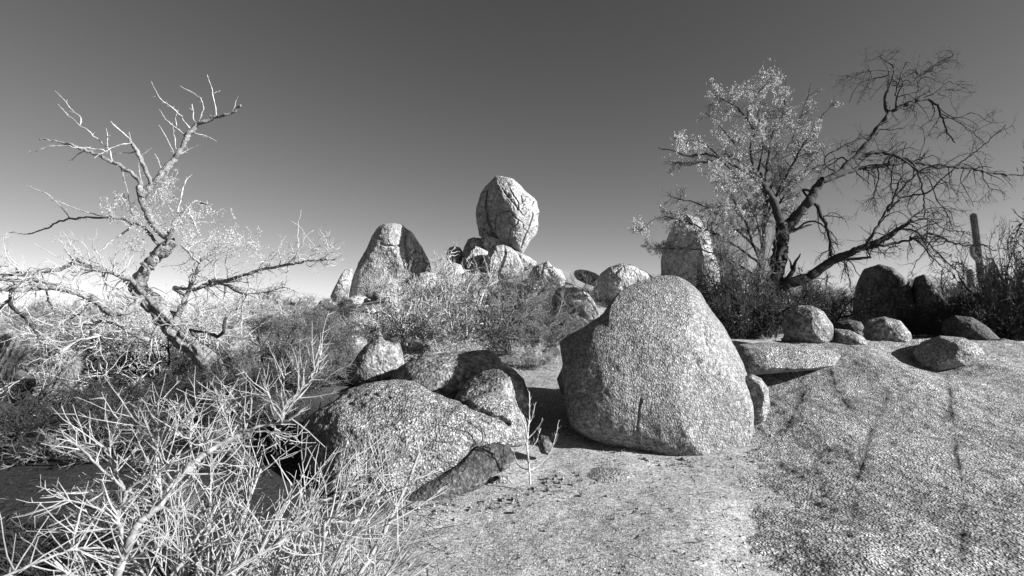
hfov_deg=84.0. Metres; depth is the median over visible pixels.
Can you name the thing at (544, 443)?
rock
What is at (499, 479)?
rock
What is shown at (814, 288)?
bush
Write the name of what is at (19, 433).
bush
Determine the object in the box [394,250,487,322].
bush
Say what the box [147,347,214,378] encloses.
bush
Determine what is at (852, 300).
bush
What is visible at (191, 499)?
thorn bush
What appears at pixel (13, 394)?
bush
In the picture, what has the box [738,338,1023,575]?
bare slab
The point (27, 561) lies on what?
thorn bush
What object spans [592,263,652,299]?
rock
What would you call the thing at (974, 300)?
bush
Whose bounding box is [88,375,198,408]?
bush
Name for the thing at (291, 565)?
thorn bush
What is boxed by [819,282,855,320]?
bush
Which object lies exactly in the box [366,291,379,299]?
stone
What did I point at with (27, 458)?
thorn bush
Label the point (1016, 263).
bush
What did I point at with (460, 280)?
stone
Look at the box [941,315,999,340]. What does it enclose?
rock
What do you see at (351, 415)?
slab rock
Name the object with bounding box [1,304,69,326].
bush
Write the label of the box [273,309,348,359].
bush
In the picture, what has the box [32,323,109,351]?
bush
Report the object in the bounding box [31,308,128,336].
bush
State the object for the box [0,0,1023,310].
sky
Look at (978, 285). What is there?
bush
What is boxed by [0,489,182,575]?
thorn bush
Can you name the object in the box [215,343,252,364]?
rock
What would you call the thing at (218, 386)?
bush
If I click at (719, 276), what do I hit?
bush
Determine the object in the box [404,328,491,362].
rock
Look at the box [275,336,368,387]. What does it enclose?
bush
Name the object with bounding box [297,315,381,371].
bush
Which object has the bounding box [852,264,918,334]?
rock
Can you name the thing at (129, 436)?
bush
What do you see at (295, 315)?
bush
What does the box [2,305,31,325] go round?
bush
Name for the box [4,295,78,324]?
bush
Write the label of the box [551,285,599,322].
rock
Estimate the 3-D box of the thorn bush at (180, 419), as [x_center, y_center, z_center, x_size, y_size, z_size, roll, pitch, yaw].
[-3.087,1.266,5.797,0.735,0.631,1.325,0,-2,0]
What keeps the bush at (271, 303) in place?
on the ground
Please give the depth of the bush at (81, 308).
40.88 m
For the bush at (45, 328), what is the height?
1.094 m
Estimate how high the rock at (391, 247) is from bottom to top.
4.865 m
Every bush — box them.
[0,307,18,324]
[0,307,136,354]
[0,312,23,334]
[0,312,432,575]
[0,359,95,427]
[0,362,37,408]
[0,381,86,457]
[0,414,131,469]
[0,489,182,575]
[0,500,181,575]
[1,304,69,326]
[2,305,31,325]
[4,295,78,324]
[4,331,140,382]
[6,319,77,345]
[7,306,102,331]
[10,452,254,546]
[13,349,184,418]
[13,386,141,418]
[17,426,458,575]
[24,305,94,334]
[24,374,150,431]
[25,332,95,365]
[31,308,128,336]
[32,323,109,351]
[39,413,162,473]
[48,411,416,575]
[60,300,105,315]
[60,306,193,348]
[62,312,215,360]
[67,284,197,359]
[67,299,112,314]
[74,347,200,388]
[80,349,173,381]
[80,395,245,458]
[83,290,133,322]
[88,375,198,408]
[91,323,215,386]
[101,382,183,456]
[109,283,149,317]
[111,320,272,356]
[122,295,230,321]
[123,299,231,329]
[123,370,206,402]
[144,386,302,430]
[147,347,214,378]
[155,385,248,443]
[177,338,257,394]
[177,368,277,406]
[190,319,250,341]
[196,315,285,330]
[197,294,257,325]
[197,358,338,400]
[201,316,334,382]
[202,339,283,393]
[202,401,310,480]
[210,335,317,368]
[215,305,299,339]
[220,317,348,386]
[223,298,289,317]
[226,294,276,318]
[231,283,293,310]
[233,370,321,434]
[235,531,368,575]
[244,331,356,392]
[249,295,296,312]
[252,298,334,329]
[264,301,342,348]
[265,297,307,306]
[269,322,343,341]
[269,498,438,575]
[273,303,320,315]
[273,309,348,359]
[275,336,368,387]
[278,295,367,314]
[296,288,359,325]
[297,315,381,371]
[336,306,417,338]
[363,273,459,352]
[364,272,427,303]
[389,240,498,353]
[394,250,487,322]
[419,263,582,354]
[434,255,553,337]
[445,270,500,294]
[494,270,565,311]
[502,339,562,372]
[519,294,602,351]
[530,270,605,311]
[592,282,635,306]
[674,240,772,315]
[687,251,802,338]
[694,214,790,334]
[699,261,764,313]
[701,265,753,325]
[705,256,803,341]
[730,267,824,337]
[781,262,879,326]
[781,283,837,321]
[785,286,800,298]
[793,277,826,299]
[798,270,859,328]
[809,280,851,303]
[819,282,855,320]
[896,263,989,335]
[904,294,959,335]
[907,262,973,307]
[926,306,1023,340]
[931,274,1001,295]
[943,226,1023,331]
[945,146,1023,334]
[946,258,1023,317]
[948,273,1015,319]
[957,274,1023,340]
[962,215,1023,340]
[966,274,1022,295]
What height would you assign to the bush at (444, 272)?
3.403 m
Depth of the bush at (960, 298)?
12.35 m
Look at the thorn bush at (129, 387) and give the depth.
6.78 m
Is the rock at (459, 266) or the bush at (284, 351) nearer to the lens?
the bush at (284, 351)
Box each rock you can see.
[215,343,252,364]
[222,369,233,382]
[300,379,528,501]
[318,300,334,310]
[330,268,351,302]
[343,335,366,357]
[347,337,404,386]
[349,223,432,296]
[391,350,503,399]
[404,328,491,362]
[404,443,513,500]
[411,272,440,292]
[438,262,464,277]
[446,246,463,263]
[454,367,530,434]
[460,246,487,269]
[462,237,480,257]
[476,176,538,252]
[481,233,503,251]
[484,245,523,277]
[488,475,514,483]
[516,251,536,269]
[528,261,565,290]
[537,435,551,454]
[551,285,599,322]
[574,269,598,285]
[587,467,633,483]
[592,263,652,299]
[661,214,719,293]
[781,305,833,342]
[834,319,863,335]
[834,329,867,344]
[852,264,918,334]
[863,317,911,341]
[911,274,953,335]
[913,336,984,370]
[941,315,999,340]
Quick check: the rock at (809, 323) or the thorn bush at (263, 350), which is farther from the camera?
the rock at (809, 323)
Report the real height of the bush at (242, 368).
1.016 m
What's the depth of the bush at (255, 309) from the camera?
25.54 m
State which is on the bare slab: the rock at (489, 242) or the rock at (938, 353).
the rock at (938, 353)
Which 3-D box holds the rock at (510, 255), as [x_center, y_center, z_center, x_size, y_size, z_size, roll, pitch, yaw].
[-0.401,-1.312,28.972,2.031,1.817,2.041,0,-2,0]
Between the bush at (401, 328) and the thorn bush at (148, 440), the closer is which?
the thorn bush at (148, 440)
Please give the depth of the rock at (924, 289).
12.84 m
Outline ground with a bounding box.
[0,263,937,575]
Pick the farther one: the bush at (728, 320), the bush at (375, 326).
the bush at (375, 326)
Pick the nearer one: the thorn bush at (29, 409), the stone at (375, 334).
the thorn bush at (29, 409)
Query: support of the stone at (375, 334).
on the ground
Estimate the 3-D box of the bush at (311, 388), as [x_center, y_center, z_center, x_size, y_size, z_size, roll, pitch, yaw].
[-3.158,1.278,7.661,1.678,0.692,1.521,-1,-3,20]
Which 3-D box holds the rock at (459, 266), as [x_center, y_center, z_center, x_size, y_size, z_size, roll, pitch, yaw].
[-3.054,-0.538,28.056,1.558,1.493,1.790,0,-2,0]
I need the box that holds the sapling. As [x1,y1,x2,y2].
[512,389,559,484]
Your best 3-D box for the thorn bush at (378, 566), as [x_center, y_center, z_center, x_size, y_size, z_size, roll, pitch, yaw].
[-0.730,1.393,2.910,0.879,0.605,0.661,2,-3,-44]
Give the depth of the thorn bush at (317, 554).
2.17 m
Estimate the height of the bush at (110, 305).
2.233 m
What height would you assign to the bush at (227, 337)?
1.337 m
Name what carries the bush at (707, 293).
on the ground
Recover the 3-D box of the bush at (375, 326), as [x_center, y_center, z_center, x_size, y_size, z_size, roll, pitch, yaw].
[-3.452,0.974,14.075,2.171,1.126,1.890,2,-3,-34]
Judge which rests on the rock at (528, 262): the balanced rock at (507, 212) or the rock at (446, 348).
the balanced rock at (507, 212)
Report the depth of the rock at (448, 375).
7.21 m
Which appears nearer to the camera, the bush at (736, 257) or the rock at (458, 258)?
the bush at (736, 257)
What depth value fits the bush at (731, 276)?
13.30 m
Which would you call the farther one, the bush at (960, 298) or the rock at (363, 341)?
the bush at (960, 298)
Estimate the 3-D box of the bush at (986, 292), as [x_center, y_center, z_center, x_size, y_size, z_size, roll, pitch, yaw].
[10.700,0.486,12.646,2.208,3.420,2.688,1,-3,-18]
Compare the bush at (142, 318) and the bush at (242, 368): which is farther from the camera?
the bush at (142, 318)
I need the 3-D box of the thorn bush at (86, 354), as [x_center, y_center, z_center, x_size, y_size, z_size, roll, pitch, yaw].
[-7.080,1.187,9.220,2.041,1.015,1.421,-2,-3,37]
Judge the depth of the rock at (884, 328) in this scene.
9.28 m
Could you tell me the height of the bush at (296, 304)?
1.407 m
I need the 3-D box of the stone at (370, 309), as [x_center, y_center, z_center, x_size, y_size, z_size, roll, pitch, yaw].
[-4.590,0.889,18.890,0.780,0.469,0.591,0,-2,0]
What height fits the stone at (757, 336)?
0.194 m
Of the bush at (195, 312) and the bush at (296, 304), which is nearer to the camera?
the bush at (195, 312)
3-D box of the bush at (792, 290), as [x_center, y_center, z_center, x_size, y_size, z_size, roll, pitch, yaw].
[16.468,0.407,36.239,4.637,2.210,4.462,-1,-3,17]
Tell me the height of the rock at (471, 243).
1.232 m
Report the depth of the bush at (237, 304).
19.55 m
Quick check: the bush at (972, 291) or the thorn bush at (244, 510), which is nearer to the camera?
the thorn bush at (244, 510)
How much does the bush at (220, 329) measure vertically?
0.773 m
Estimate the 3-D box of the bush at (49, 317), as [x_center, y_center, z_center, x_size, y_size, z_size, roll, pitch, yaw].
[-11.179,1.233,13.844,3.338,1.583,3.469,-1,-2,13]
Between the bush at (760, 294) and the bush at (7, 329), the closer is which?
the bush at (760, 294)
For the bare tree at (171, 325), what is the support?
on the ground
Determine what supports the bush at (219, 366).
on the ground
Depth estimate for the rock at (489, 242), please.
30.60 m
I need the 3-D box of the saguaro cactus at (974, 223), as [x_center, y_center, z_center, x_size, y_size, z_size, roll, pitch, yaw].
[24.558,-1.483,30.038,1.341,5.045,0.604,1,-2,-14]
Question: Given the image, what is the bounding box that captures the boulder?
[562,275,753,455]
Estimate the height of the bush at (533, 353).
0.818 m
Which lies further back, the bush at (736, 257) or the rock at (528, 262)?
the rock at (528, 262)
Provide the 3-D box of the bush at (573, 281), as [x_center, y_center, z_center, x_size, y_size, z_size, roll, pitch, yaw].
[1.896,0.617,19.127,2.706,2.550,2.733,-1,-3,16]
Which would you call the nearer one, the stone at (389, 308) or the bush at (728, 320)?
the bush at (728, 320)
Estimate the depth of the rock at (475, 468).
4.80 m
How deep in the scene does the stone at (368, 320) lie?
14.70 m
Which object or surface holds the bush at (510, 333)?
on the ground
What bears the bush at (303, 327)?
on the ground
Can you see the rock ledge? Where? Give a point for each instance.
(759, 358)
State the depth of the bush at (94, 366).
9.18 m
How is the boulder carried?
on the ground
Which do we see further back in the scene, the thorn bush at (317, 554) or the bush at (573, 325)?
the bush at (573, 325)
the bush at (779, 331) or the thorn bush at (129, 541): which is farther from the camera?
the bush at (779, 331)
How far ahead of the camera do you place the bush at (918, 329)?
12.13 m
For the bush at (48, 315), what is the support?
on the ground
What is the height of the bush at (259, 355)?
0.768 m
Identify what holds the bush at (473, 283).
on the ground
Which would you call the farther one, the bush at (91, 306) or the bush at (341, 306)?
the bush at (91, 306)
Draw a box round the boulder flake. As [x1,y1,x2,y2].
[557,328,582,394]
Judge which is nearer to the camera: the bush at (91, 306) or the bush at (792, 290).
the bush at (792, 290)
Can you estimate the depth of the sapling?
4.84 m
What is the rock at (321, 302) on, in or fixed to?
on the ground
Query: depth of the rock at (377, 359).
8.27 m
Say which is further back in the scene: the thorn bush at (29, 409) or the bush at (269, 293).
the bush at (269, 293)
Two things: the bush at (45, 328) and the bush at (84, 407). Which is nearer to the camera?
the bush at (84, 407)
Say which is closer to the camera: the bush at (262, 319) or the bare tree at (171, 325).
the bare tree at (171, 325)
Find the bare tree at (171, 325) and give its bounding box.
[0,75,347,403]
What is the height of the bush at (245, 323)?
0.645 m
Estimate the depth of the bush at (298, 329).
13.87 m
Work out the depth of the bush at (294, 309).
23.19 m
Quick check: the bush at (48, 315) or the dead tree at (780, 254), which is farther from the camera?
the bush at (48, 315)
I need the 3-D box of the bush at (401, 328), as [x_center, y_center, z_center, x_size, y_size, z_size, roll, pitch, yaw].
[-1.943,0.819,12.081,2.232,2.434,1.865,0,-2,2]
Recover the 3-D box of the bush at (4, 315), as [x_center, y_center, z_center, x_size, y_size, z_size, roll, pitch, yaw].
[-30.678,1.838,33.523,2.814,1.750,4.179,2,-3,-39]
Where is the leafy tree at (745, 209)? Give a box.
[628,57,842,288]
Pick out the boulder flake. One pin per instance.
(566, 341)
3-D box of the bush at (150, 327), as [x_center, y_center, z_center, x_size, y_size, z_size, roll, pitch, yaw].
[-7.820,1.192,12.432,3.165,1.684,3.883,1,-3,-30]
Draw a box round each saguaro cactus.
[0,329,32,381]
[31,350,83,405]
[966,269,975,289]
[969,213,983,292]
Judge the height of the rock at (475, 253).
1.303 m
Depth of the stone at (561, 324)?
12.90 m
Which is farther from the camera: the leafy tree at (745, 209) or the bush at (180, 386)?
the leafy tree at (745, 209)
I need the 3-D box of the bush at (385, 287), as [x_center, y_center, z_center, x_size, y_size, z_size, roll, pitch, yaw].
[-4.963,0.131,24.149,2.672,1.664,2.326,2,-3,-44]
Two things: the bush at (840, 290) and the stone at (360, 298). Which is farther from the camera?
the bush at (840, 290)
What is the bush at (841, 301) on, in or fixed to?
on the ground
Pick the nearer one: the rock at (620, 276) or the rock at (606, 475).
the rock at (606, 475)
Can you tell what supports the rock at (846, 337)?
on the ground
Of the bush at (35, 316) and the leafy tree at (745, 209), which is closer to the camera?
the leafy tree at (745, 209)
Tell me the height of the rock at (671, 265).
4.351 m
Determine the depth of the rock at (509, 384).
6.44 m
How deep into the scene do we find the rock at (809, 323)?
9.20 m
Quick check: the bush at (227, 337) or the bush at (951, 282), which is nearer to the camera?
the bush at (227, 337)
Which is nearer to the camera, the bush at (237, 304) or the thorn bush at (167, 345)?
the thorn bush at (167, 345)
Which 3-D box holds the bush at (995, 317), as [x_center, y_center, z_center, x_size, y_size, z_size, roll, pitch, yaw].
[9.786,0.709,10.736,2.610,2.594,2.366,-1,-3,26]
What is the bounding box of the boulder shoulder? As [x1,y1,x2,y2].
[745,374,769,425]
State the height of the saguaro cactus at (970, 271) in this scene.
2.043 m
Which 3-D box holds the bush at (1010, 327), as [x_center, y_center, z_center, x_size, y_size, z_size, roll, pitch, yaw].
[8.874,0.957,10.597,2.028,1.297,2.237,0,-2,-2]
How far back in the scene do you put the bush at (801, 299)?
12.05 m
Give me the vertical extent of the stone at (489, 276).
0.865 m
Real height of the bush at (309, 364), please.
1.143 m
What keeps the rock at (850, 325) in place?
on the ground
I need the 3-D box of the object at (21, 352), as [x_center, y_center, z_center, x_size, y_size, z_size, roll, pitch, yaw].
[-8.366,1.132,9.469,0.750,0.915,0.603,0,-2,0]
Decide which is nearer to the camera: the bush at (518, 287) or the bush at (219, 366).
the bush at (219, 366)
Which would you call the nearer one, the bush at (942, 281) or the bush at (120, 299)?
the bush at (942, 281)
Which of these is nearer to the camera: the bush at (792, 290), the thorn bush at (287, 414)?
the thorn bush at (287, 414)
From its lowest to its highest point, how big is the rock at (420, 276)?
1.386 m
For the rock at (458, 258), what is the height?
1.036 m
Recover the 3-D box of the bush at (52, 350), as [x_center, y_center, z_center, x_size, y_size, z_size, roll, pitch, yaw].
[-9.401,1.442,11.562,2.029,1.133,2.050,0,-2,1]
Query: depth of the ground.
4.39 m
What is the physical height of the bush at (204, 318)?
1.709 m
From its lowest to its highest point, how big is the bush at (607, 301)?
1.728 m
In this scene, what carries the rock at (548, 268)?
on the ground
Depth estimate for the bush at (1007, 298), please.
11.45 m
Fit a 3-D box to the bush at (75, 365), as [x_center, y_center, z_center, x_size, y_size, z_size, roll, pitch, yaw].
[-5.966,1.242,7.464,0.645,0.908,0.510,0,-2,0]
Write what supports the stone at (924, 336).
on the ground
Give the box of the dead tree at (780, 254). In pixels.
[658,44,1023,330]
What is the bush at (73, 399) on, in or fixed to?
on the ground
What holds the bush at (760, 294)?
on the ground
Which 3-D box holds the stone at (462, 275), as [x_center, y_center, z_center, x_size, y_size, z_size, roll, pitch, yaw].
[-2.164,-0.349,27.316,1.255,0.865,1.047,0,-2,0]
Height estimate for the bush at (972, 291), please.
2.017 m
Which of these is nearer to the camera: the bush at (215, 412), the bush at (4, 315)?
the bush at (215, 412)
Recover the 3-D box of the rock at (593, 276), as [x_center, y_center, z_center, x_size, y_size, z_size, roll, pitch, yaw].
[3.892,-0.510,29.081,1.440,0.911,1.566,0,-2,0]
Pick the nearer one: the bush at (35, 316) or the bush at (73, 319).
the bush at (73, 319)
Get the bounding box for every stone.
[334,322,387,343]
[340,295,364,305]
[347,315,388,334]
[362,308,378,316]
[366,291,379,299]
[371,307,402,321]
[449,275,471,286]
[459,272,473,281]
[477,273,499,284]
[550,314,588,335]
[752,333,763,338]
[911,334,933,338]
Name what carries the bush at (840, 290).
on the ground
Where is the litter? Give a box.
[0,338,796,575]
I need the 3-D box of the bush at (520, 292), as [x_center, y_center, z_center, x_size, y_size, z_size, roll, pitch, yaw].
[-0.532,0.580,14.517,3.324,2.900,3.454,0,-2,-6]
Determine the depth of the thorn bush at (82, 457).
4.84 m
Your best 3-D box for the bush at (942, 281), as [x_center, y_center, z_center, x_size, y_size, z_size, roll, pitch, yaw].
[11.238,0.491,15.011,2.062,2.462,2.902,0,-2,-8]
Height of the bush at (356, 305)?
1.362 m
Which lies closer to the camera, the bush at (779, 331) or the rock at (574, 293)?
the bush at (779, 331)
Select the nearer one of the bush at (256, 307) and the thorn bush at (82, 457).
the thorn bush at (82, 457)
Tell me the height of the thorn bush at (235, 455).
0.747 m
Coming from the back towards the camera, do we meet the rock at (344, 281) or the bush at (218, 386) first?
the rock at (344, 281)
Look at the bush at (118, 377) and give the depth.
8.41 m
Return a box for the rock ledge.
[735,342,840,374]

